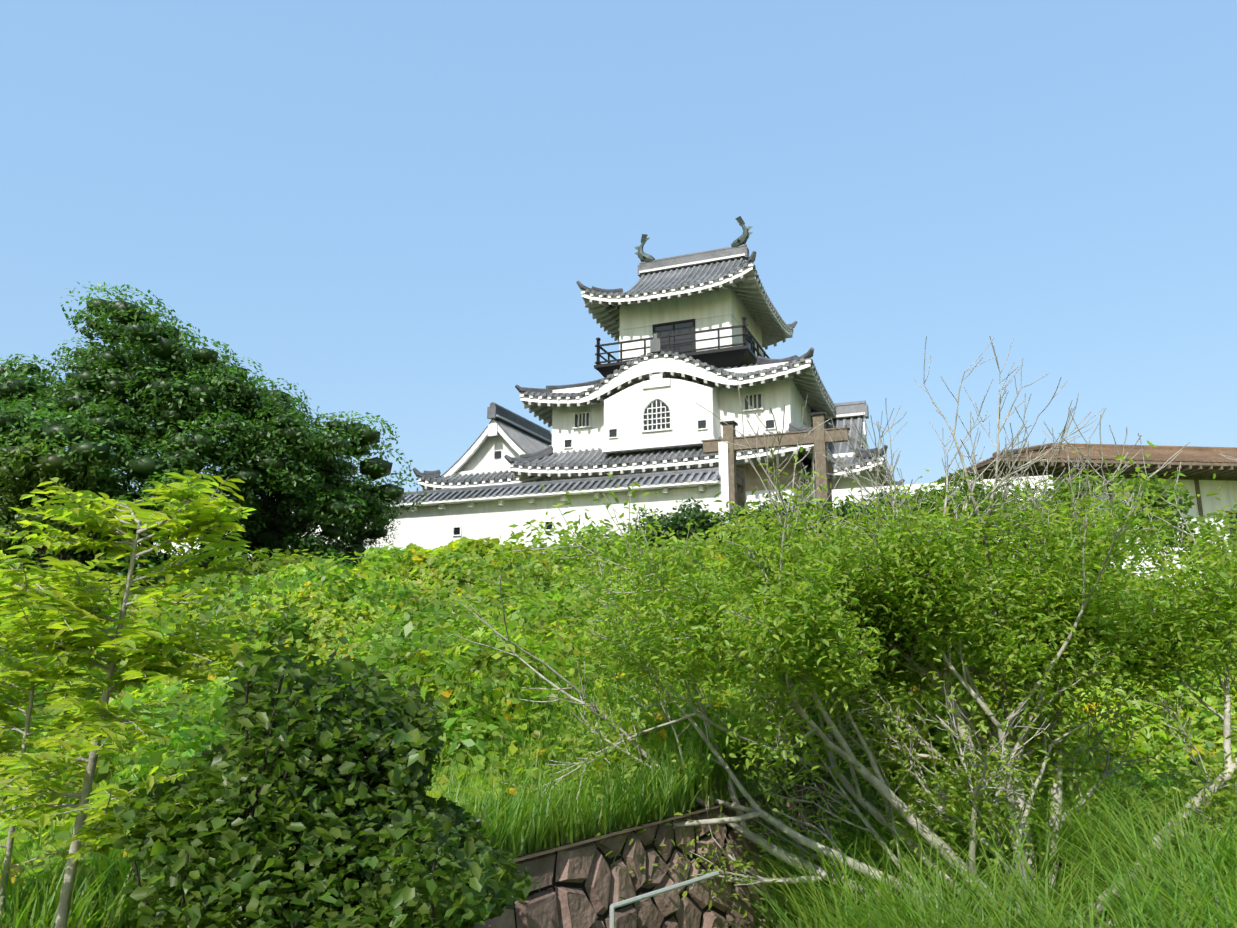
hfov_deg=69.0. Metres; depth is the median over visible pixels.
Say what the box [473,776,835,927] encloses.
stone retaining wall
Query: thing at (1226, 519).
edge bush
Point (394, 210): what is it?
sky
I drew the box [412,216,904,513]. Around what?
castle keep
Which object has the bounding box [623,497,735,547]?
edge bush
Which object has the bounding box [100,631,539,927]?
bush
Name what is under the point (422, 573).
hill vine leaves
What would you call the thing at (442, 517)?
castle wall gate
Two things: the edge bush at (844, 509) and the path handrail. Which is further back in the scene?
the edge bush at (844, 509)
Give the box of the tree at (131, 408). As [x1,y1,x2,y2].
[0,282,427,606]
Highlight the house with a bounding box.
[932,443,1236,592]
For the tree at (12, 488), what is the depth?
20.74 m
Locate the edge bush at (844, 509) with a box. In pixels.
[810,488,910,537]
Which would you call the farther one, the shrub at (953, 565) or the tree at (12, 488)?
the tree at (12, 488)
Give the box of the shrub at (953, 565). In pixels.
[425,336,1236,927]
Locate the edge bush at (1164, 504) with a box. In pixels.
[990,472,1225,563]
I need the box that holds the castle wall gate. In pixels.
[137,411,1053,561]
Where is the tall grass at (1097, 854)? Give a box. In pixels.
[667,746,1236,927]
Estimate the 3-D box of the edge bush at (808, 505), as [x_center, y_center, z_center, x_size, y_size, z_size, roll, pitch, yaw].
[4.577,1.772,25.110,3.696,1.774,3.193,0,-12,1]
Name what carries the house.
on the hill terrain at (756, 780)
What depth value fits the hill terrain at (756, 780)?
10.06 m
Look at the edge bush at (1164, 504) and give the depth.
21.02 m
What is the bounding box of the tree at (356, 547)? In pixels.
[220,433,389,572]
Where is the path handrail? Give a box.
[609,871,718,927]
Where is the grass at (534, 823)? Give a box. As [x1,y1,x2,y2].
[0,607,859,927]
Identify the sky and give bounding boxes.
[0,0,1236,495]
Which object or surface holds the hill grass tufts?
on the hill terrain at (756, 780)
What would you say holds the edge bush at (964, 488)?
on the hill terrain at (756, 780)
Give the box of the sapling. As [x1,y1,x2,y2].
[0,470,279,927]
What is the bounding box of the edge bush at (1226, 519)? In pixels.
[1178,506,1236,603]
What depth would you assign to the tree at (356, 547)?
26.16 m
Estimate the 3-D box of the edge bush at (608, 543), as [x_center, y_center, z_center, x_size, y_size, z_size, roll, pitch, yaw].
[-0.049,2.724,26.812,2.749,1.749,2.460,5,-13,-24]
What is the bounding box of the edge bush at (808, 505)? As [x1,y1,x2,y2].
[719,490,837,542]
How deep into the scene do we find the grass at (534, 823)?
7.62 m
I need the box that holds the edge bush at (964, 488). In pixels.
[874,469,1046,546]
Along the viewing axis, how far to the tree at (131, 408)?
23.77 m
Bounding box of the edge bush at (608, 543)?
[573,527,623,557]
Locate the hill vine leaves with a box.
[0,535,1236,918]
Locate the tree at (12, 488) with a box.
[0,432,161,600]
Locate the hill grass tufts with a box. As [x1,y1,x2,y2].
[0,534,1175,864]
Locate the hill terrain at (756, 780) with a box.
[26,568,1232,927]
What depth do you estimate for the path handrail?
6.17 m
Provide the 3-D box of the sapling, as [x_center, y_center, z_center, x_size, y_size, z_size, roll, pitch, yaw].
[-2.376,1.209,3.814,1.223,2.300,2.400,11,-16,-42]
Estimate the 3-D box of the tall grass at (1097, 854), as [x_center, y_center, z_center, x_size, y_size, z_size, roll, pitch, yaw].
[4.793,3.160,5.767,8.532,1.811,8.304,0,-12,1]

